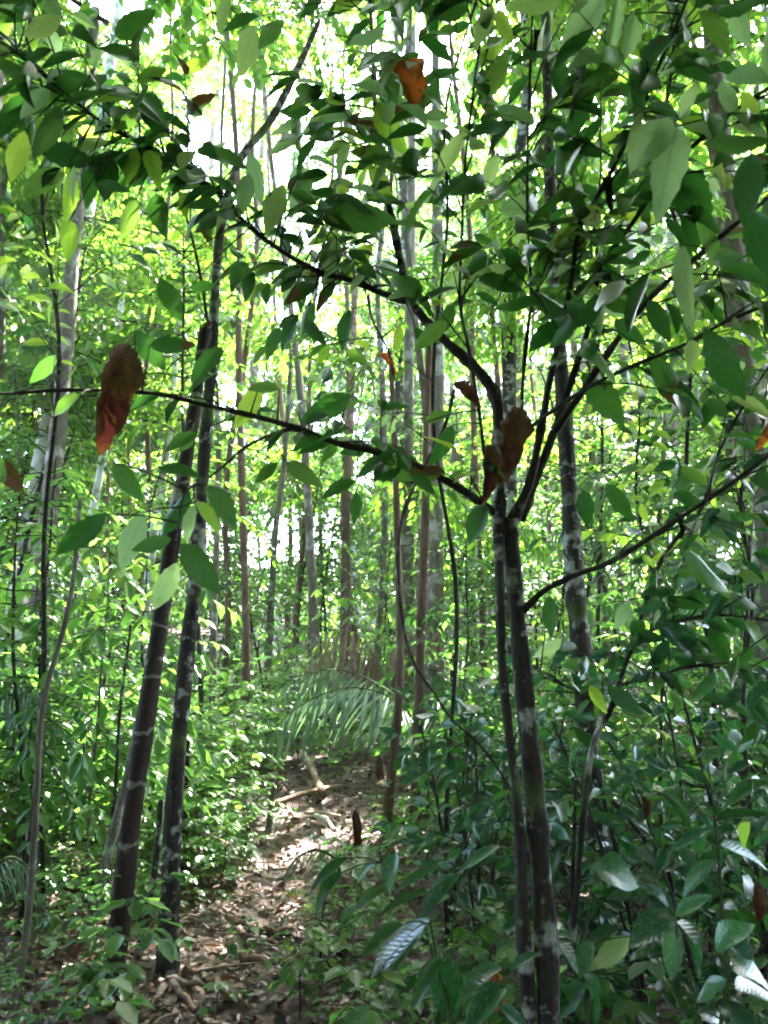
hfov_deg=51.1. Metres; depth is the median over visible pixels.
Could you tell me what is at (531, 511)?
sapling
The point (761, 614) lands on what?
sapling
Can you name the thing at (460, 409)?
sapling
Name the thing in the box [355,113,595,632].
forest tree
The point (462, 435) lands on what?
sapling
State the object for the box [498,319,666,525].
forest tree
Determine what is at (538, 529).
sapling
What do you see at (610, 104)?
forest tree
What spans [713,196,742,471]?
forest tree
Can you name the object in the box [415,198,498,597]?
forest tree
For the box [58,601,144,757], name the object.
sapling
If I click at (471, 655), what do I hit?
sapling
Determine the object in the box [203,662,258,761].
sapling
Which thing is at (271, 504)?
sapling
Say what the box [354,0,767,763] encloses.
forest tree
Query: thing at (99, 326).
forest tree
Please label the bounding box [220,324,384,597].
forest tree
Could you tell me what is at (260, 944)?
twig
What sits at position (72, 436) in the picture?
sapling
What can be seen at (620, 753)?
glossy shrub
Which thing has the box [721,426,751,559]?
sapling
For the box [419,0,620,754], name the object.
forest tree
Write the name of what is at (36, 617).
sapling
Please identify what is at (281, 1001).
twig
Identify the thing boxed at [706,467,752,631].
sapling
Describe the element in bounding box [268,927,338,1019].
seedling
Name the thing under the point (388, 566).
sapling
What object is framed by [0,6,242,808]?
forest tree
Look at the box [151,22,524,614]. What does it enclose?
forest tree
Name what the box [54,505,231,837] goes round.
sapling
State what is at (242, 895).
twig
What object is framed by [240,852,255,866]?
twig
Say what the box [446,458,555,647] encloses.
sapling
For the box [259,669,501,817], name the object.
palm
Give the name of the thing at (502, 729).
sapling
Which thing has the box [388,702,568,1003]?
glossy shrub
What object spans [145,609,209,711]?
sapling
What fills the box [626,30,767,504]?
forest tree
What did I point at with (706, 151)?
forest tree
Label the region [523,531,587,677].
sapling
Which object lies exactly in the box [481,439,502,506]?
dead leaf
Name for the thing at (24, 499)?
forest tree
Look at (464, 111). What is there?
forest tree
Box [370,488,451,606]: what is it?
sapling
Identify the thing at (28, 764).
sapling
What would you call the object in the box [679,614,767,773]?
sapling
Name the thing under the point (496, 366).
forest tree
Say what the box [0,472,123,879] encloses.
sapling
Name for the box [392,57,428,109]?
dead leaf
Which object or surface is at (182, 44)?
forest tree
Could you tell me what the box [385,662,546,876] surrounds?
sapling
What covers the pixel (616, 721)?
sapling
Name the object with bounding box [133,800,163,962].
thin tree
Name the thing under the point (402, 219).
forest tree
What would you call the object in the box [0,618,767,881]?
undergrowth
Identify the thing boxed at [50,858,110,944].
seedling
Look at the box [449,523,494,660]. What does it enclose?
sapling
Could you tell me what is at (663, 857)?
glossy shrub
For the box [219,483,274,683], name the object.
sapling
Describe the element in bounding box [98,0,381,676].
forest tree
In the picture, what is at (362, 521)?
forest tree
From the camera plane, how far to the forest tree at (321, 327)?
52.99 m
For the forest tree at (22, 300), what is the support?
on the ground at (292, 776)
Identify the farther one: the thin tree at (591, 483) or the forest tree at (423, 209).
the forest tree at (423, 209)
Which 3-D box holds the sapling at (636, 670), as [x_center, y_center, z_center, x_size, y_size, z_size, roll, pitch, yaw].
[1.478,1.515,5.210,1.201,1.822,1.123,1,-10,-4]
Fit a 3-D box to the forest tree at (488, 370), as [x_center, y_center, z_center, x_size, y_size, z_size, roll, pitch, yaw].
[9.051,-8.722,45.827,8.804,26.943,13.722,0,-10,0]
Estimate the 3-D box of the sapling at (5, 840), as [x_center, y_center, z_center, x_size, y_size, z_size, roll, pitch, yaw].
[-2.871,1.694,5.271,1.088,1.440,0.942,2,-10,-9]
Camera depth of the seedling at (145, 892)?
4.45 m
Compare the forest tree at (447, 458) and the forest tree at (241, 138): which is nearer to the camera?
the forest tree at (447, 458)
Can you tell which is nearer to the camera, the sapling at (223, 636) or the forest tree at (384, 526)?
the forest tree at (384, 526)
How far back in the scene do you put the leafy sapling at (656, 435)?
4.99 m
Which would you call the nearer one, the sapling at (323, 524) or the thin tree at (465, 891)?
the thin tree at (465, 891)
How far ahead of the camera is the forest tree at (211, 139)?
35.21 m
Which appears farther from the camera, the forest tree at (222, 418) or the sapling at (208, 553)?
the forest tree at (222, 418)
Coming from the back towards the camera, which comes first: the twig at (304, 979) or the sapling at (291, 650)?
the sapling at (291, 650)
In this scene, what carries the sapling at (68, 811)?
on the ground at (292, 776)
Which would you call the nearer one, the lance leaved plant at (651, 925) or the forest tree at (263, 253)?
the lance leaved plant at (651, 925)
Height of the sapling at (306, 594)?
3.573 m
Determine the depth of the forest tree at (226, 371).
26.67 m
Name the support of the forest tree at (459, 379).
on the ground at (292, 776)
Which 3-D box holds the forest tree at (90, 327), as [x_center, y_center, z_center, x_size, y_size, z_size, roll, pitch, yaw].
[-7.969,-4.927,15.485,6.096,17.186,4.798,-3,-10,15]
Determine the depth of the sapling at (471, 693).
8.73 m
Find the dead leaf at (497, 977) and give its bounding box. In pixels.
[490,956,505,1010]
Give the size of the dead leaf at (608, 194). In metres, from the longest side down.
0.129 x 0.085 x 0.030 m
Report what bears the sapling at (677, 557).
on the ground at (292, 776)
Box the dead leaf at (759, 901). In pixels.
[752,876,767,921]
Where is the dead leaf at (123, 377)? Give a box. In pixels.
[95,334,145,455]
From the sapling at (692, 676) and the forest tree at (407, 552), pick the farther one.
the forest tree at (407, 552)
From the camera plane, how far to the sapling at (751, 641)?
7.33 m
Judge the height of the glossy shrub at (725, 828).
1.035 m
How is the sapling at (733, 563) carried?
on the ground at (292, 776)
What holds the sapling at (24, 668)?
on the ground at (292, 776)
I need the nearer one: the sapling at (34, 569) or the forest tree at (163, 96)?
the sapling at (34, 569)
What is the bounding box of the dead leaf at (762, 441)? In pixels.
[755,425,767,450]
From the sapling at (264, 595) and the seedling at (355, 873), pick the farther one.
the sapling at (264, 595)
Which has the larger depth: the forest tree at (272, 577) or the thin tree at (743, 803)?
the forest tree at (272, 577)
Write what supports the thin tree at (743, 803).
on the ground at (292, 776)
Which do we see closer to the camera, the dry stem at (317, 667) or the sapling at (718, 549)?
the dry stem at (317, 667)
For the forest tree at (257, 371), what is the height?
17.686 m
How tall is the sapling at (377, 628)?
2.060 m
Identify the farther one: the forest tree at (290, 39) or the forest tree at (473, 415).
the forest tree at (290, 39)
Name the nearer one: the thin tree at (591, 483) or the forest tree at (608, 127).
the thin tree at (591, 483)
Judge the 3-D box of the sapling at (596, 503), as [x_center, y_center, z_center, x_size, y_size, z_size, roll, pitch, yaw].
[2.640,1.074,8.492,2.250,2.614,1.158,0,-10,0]
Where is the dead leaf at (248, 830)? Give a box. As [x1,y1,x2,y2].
[243,826,250,847]
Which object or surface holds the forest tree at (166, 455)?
on the ground at (292, 776)
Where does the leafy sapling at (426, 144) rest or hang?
on the ground at (292, 776)
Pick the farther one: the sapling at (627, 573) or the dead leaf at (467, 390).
the sapling at (627, 573)
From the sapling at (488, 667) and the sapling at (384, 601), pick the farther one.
the sapling at (384, 601)
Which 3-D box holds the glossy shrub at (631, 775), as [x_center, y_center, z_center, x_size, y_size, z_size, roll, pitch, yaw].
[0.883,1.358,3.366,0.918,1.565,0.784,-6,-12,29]
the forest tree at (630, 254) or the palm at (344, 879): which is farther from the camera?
the forest tree at (630, 254)
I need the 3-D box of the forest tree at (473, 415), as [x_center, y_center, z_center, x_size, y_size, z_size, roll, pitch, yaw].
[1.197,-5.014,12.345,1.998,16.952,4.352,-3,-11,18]
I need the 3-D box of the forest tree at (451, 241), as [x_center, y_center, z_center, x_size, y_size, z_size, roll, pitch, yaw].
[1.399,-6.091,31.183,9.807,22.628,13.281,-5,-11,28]
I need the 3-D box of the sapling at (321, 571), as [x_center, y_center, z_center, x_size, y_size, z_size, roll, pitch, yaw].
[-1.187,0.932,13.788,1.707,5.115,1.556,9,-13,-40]
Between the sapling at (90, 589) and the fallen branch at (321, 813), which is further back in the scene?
the sapling at (90, 589)
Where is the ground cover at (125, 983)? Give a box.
[0,711,767,1023]
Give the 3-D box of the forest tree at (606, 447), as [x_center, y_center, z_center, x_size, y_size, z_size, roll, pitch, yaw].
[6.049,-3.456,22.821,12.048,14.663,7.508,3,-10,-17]
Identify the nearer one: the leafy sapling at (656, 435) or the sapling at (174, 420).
the leafy sapling at (656, 435)
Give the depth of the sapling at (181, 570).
15.17 m
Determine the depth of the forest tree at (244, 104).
15.50 m
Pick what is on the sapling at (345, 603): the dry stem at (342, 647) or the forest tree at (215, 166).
the dry stem at (342, 647)
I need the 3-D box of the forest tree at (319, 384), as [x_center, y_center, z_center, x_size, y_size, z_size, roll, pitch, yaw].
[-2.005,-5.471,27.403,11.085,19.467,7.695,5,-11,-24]
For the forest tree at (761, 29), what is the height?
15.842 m
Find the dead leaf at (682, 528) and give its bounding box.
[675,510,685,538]
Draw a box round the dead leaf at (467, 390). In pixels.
[450,379,480,408]
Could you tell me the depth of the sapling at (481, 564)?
7.20 m
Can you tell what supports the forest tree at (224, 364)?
on the ground at (292, 776)
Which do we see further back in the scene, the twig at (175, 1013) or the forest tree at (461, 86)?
the forest tree at (461, 86)
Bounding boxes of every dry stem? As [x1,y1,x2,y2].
[311,648,322,693]
[325,628,334,682]
[339,614,351,660]
[352,640,356,691]
[375,627,384,666]
[437,637,449,671]
[459,651,460,686]
[463,620,475,671]
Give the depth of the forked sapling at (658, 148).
2.47 m
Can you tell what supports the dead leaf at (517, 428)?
attached to the forked sapling at (658, 148)
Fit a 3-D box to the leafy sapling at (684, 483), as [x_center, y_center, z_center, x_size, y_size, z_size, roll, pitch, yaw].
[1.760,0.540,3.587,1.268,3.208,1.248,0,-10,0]
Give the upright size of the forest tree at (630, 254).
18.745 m
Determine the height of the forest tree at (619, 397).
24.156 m
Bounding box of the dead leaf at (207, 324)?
[200,319,210,330]
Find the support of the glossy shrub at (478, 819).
on the ground at (292, 776)
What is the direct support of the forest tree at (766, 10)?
on the ground at (292, 776)
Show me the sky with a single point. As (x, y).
(282, 175)
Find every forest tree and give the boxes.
[0,0,177,607]
[0,0,197,686]
[0,0,203,428]
[0,0,214,448]
[0,0,245,653]
[0,0,282,283]
[0,0,308,417]
[0,4,22,36]
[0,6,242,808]
[0,7,267,679]
[0,13,173,549]
[0,17,307,648]
[0,24,306,676]
[0,38,168,570]
[0,181,146,460]
[0,204,171,581]
[0,485,88,558]
[1,0,307,609]
[2,0,305,729]
[3,0,403,778]
[4,0,348,742]
[4,29,197,574]
[5,11,177,484]
[5,23,157,355]
[5,41,306,628]
[5,129,287,617]
[7,3,406,675]
[7,5,125,500]
[33,58,368,654]
[47,33,278,624]
[47,77,201,710]
[72,163,245,627]
[77,149,248,498]
[77,267,182,729]
[88,62,209,596]
[93,103,278,415]
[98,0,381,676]
[106,96,469,642]
[117,72,198,626]
[148,36,276,589]
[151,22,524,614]
[157,18,594,687]
[172,72,509,617]
[185,12,499,716]
[192,197,394,559]
[205,304,374,738]
[208,95,456,631]
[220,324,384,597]
[221,0,346,761]
[230,15,338,715]
[231,88,532,611]
[233,1,449,637]
[252,120,555,635]
[262,83,323,751]
[267,248,463,726]
[305,122,573,590]
[305,197,558,555]
[307,205,561,593]
[309,179,490,466]
[310,0,429,711]
[339,97,554,599]
[343,120,534,623]
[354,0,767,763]
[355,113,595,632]
[356,0,486,735]
[368,204,729,553]
[394,208,493,554]
[395,174,418,534]
[401,10,415,735]
[408,319,432,825]
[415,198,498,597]
[418,116,648,597]
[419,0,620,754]
[419,95,620,597]
[424,1,522,700]
[425,172,717,599]
[426,22,444,762]
[443,62,714,662]
[448,352,602,626]
[456,260,696,548]
[459,2,726,715]
[460,0,767,253]
[467,210,719,583]
[468,0,519,707]
[468,41,556,636]
[476,98,631,587]
[497,166,745,525]
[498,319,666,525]
[502,125,694,515]
[504,0,626,639]
[514,124,521,685]
[523,254,624,527]
[525,97,718,638]
[526,92,733,602]
[546,87,767,568]
[581,78,716,590]
[589,81,715,594]
[591,47,767,592]
[602,144,766,518]
[604,44,758,400]
[606,16,767,375]
[615,147,762,531]
[619,29,766,563]
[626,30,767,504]
[671,40,751,569]
[697,351,767,757]
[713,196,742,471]
[734,150,764,198]
[754,4,767,344]
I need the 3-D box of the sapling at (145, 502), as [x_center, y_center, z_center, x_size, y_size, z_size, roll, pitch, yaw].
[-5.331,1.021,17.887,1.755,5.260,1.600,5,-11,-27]
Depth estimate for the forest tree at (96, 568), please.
29.56 m
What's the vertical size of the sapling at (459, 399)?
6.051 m
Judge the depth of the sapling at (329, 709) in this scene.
11.52 m
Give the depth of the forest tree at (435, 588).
10.03 m
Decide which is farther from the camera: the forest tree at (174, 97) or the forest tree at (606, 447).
the forest tree at (174, 97)
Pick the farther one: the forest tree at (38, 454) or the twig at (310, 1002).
the forest tree at (38, 454)
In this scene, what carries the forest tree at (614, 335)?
on the ground at (292, 776)
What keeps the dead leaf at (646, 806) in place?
attached to the glossy shrub at (631, 775)
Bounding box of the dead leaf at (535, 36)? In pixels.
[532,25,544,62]
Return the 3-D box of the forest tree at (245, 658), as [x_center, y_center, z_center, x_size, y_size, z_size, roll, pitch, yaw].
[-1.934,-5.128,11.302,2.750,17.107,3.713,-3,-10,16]
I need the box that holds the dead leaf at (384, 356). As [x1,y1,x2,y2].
[376,352,396,375]
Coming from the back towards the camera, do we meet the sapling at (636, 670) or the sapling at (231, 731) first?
the sapling at (231, 731)
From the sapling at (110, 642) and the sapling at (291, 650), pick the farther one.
the sapling at (291, 650)
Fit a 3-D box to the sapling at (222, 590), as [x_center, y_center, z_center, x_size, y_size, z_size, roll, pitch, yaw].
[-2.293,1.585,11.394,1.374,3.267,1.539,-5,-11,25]
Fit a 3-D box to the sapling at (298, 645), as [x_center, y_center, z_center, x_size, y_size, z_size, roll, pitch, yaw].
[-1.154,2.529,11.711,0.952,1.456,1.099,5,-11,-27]
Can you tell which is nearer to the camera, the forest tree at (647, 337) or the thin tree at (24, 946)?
the thin tree at (24, 946)
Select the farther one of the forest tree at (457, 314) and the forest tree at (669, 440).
the forest tree at (669, 440)
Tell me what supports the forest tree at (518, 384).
on the ground at (292, 776)
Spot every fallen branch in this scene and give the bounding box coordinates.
[273,784,345,806]
[299,749,326,799]
[304,811,340,817]
[313,813,335,831]
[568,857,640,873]
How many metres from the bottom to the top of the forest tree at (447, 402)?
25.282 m
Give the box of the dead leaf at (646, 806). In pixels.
[641,792,650,818]
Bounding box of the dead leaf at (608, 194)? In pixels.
[602,175,612,213]
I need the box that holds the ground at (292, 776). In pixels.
[0,582,767,1023]
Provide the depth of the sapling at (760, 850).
4.93 m
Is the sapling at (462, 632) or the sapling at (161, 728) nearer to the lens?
the sapling at (161, 728)
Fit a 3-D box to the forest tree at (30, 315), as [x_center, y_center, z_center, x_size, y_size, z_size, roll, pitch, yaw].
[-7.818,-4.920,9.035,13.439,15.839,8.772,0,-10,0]
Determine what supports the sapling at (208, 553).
on the ground at (292, 776)
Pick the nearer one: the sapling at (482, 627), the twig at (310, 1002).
the twig at (310, 1002)
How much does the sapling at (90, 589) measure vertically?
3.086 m
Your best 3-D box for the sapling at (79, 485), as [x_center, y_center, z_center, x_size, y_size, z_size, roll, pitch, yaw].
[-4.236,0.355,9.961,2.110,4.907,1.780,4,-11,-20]
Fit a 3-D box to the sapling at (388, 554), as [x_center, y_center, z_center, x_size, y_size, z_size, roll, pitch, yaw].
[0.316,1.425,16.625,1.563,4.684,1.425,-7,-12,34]
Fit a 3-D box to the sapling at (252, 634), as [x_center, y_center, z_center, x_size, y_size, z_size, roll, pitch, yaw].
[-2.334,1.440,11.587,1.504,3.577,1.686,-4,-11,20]
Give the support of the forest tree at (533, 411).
on the ground at (292, 776)
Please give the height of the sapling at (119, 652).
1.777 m
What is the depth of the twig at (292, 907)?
4.74 m
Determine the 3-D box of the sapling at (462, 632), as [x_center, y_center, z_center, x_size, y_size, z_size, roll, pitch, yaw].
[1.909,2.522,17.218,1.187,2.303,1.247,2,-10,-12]
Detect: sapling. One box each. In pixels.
[0,0,178,937]
[0,0,767,1023]
[0,224,141,661]
[0,366,133,611]
[0,372,81,609]
[0,454,97,663]
[0,455,149,899]
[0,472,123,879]
[0,486,49,621]
[0,522,137,834]
[0,533,197,901]
[0,549,121,838]
[0,559,66,754]
[0,631,35,762]
[0,638,69,745]
[0,651,31,813]
[0,697,17,847]
[0,699,141,851]
[0,711,66,849]
[1,635,33,707]
[2,634,112,810]
[25,621,163,858]
[37,567,248,895]
[47,539,137,716]
[48,552,87,671]
[50,607,172,803]
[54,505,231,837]
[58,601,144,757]
[59,443,138,663]
[59,457,195,794]
[60,408,168,667]
[60,551,112,653]
[72,642,163,759]
[78,0,276,878]
[84,232,282,784]
[107,442,191,627]
[109,446,170,610]
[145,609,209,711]
[150,652,250,791]
[152,499,219,629]
[152,590,220,697]
[163,519,272,688]
[164,492,276,676]
[170,525,233,645]
[174,485,252,684]
[175,523,262,653]
[188,409,266,689]
[191,665,275,805]
[192,438,303,739]
[199,506,260,678]
[200,566,254,683]
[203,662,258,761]
[217,603,264,681]
[217,655,266,735]
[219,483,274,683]
[221,562,283,675]
[224,489,306,649]
[230,516,304,693]
[234,623,313,754]
[249,430,367,687]
[251,638,343,764]
[252,654,329,768]
[263,433,372,719]
[272,625,309,711]
[274,506,356,699]
[274,519,337,659]
[275,449,378,652]
[275,637,337,708]
[284,571,394,763]
[308,0,538,946]
[323,686,348,735]
[333,621,380,688]
[347,549,425,696]
[350,444,417,719]
[355,393,464,699]
[359,397,492,679]
[359,558,414,651]
[359,597,414,712]
[361,480,415,616]
[367,451,453,714]
[368,625,413,700]
[369,633,414,674]
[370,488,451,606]
[372,606,500,803]
[373,484,445,611]
[373,623,447,722]
[378,441,471,698]
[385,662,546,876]
[387,510,527,788]
[393,501,474,639]
[414,369,524,699]
[416,501,496,689]
[418,386,492,684]
[423,664,482,782]
[433,670,515,795]
[435,726,558,885]
[442,665,497,767]
[443,445,493,684]
[444,426,491,681]
[444,581,496,658]
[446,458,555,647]
[447,479,563,670]
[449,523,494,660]
[457,497,566,666]
[459,571,494,664]
[461,652,497,683]
[462,674,579,860]
[464,440,561,695]
[467,594,537,702]
[475,627,608,793]
[476,546,558,667]
[476,620,497,683]
[478,636,603,790]
[492,492,559,642]
[493,366,767,975]
[504,349,676,736]
[504,689,624,848]
[515,550,619,723]
[516,584,659,842]
[519,222,708,663]
[521,375,647,744]
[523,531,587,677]
[527,250,753,881]
[527,394,653,709]
[528,489,739,733]
[528,609,695,864]
[538,0,767,951]
[551,460,645,646]
[558,577,764,858]
[572,625,680,764]
[590,585,650,647]
[593,779,675,891]
[595,507,653,632]
[595,607,658,683]
[596,613,707,764]
[600,534,675,690]
[603,327,767,923]
[603,524,725,711]
[622,524,742,731]
[624,530,732,733]
[636,417,751,637]
[636,501,704,614]
[639,246,762,543]
[639,503,733,678]
[663,512,729,631]
[670,583,767,716]
[673,717,765,883]
[677,376,767,575]
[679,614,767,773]
[687,530,736,590]
[687,552,745,658]
[692,658,767,765]
[697,430,748,573]
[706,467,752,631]
[711,535,740,592]
[716,654,767,781]
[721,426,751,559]
[736,315,767,452]
[758,610,767,617]
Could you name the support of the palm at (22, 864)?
on the ground at (292, 776)
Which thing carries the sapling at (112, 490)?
on the ground at (292, 776)
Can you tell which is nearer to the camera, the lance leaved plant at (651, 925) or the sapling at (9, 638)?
the lance leaved plant at (651, 925)
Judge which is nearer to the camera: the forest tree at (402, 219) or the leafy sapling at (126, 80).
the leafy sapling at (126, 80)
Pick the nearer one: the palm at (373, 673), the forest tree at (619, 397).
the palm at (373, 673)
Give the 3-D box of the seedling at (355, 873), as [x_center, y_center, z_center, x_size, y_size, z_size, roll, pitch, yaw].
[-0.152,2.007,4.339,0.428,0.551,0.386,9,-13,-42]
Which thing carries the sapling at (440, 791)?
on the ground at (292, 776)
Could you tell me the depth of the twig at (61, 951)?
3.91 m
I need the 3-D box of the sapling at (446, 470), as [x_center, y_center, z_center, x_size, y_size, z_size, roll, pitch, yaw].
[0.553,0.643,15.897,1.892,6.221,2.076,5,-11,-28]
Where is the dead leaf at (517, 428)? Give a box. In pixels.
[499,400,534,483]
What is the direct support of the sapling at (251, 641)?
on the ground at (292, 776)
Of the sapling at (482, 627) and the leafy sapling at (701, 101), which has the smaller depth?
the leafy sapling at (701, 101)
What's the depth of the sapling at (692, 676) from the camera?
8.25 m
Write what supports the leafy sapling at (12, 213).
on the ground at (292, 776)
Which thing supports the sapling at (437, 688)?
on the ground at (292, 776)
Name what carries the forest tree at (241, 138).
on the ground at (292, 776)
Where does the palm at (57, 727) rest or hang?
on the ground at (292, 776)
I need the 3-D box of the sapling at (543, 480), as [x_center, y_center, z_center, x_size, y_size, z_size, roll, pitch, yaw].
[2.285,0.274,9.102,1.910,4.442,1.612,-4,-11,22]
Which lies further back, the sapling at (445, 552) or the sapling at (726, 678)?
the sapling at (445, 552)
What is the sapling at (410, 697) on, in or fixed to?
on the ground at (292, 776)
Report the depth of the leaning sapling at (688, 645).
2.65 m
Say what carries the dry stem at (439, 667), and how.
on the undergrowth
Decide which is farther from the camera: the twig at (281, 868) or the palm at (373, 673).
the palm at (373, 673)
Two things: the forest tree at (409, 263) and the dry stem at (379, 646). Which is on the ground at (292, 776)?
the forest tree at (409, 263)
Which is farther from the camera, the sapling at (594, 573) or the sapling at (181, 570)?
the sapling at (181, 570)
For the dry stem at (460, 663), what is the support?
on the undergrowth
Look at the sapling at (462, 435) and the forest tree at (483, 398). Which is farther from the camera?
the forest tree at (483, 398)
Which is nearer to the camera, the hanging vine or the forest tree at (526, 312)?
the hanging vine
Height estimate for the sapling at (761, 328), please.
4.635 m
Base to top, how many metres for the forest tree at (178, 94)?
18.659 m
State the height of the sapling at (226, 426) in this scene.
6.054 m
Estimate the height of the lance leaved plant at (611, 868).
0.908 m
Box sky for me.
[1,0,763,584]
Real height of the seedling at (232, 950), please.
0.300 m
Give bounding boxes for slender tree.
[101,327,211,1011]
[140,18,321,1023]
[439,0,731,985]
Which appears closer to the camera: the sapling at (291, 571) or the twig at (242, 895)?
the twig at (242, 895)
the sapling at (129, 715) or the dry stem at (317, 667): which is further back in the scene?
the dry stem at (317, 667)
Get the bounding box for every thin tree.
[7,499,81,1021]
[80,477,190,951]
[100,625,131,900]
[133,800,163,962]
[246,243,562,859]
[265,770,277,830]
[463,750,468,911]
[576,413,706,726]
[740,525,751,874]
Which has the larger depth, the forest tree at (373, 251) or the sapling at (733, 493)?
the forest tree at (373, 251)
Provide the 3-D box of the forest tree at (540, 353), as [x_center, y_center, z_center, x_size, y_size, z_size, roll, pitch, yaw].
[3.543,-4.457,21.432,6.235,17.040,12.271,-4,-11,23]
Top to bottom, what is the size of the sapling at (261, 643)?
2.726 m
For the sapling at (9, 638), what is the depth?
7.67 m
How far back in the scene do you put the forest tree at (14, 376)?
11.14 m
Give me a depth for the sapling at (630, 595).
10.70 m
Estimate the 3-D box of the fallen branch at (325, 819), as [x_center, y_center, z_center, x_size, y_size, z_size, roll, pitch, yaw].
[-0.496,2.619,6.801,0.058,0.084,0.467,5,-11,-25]
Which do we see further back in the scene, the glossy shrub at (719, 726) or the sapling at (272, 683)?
the sapling at (272, 683)
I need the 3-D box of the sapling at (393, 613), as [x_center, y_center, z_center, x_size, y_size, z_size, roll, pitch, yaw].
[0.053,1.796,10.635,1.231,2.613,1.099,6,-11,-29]
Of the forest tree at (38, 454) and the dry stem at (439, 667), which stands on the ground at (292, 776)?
the forest tree at (38, 454)
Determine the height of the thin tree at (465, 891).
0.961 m
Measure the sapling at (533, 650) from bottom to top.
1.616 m
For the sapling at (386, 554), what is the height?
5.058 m
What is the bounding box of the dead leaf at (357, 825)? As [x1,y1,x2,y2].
[351,806,361,851]
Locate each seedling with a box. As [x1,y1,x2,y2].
[4,913,56,992]
[33,887,65,934]
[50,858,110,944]
[56,865,77,881]
[69,847,179,992]
[136,879,160,927]
[188,803,262,896]
[195,967,250,1019]
[218,917,268,977]
[262,847,361,985]
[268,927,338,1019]
[314,826,400,909]
[324,919,373,975]
[338,902,398,1012]
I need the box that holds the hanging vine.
[396,389,522,811]
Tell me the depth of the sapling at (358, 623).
15.74 m
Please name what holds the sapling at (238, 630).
on the ground at (292, 776)
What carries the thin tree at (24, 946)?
on the ground at (292, 776)
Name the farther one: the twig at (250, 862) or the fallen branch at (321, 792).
the fallen branch at (321, 792)
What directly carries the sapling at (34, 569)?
on the ground at (292, 776)
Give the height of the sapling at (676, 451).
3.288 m
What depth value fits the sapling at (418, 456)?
16.06 m
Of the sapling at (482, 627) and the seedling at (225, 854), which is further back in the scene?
the sapling at (482, 627)
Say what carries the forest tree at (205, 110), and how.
on the ground at (292, 776)
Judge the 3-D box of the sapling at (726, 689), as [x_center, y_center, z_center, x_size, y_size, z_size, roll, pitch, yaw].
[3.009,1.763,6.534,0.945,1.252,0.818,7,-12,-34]
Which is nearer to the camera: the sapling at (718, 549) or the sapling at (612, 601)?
the sapling at (612, 601)
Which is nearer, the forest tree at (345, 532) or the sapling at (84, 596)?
the sapling at (84, 596)
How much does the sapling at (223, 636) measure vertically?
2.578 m
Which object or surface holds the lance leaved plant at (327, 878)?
on the ground at (292, 776)
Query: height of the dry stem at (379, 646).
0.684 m
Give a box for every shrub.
[36,838,95,892]
[372,687,522,928]
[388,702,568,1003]
[400,742,649,1023]
[445,773,767,1010]
[483,648,702,1023]
[517,647,767,927]
[566,736,767,1023]
[581,677,767,1023]
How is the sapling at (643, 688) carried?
on the ground at (292, 776)
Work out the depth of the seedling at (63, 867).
5.07 m
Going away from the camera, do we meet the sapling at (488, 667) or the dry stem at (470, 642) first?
the dry stem at (470, 642)
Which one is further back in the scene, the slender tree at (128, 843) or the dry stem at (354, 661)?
the dry stem at (354, 661)
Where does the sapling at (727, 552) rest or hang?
on the ground at (292, 776)
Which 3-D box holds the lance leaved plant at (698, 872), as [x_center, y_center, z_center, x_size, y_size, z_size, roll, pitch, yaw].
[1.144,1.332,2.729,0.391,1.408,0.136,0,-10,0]
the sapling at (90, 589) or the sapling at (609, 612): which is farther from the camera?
the sapling at (90, 589)
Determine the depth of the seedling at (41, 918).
4.21 m
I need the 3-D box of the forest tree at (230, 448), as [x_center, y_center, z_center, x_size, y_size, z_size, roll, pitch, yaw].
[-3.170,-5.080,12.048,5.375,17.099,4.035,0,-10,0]
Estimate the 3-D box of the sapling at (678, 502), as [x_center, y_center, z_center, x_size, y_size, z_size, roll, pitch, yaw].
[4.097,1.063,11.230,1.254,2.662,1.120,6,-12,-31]
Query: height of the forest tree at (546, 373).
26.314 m
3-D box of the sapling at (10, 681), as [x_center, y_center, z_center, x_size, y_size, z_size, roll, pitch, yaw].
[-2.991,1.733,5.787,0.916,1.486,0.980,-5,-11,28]
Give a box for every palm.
[0,683,105,791]
[0,856,40,924]
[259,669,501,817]
[282,849,354,953]
[295,630,452,778]
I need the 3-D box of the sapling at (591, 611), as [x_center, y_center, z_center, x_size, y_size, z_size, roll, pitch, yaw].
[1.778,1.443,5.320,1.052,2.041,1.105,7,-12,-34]
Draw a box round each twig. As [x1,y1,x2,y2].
[41,934,72,960]
[127,957,148,961]
[153,1011,178,1023]
[188,961,270,974]
[216,932,291,936]
[225,861,279,863]
[228,894,254,896]
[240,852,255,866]
[252,969,273,981]
[255,941,304,945]
[271,866,299,869]
[277,985,304,1005]
[286,901,308,912]
[295,977,323,980]
[307,997,331,1005]
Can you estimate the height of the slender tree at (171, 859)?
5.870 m
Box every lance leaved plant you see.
[308,845,506,1023]
[361,917,541,1023]
[558,851,638,1023]
[628,882,767,1023]
[659,692,767,1023]
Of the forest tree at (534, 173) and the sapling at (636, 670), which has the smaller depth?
the sapling at (636, 670)
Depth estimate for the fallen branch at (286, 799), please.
7.48 m

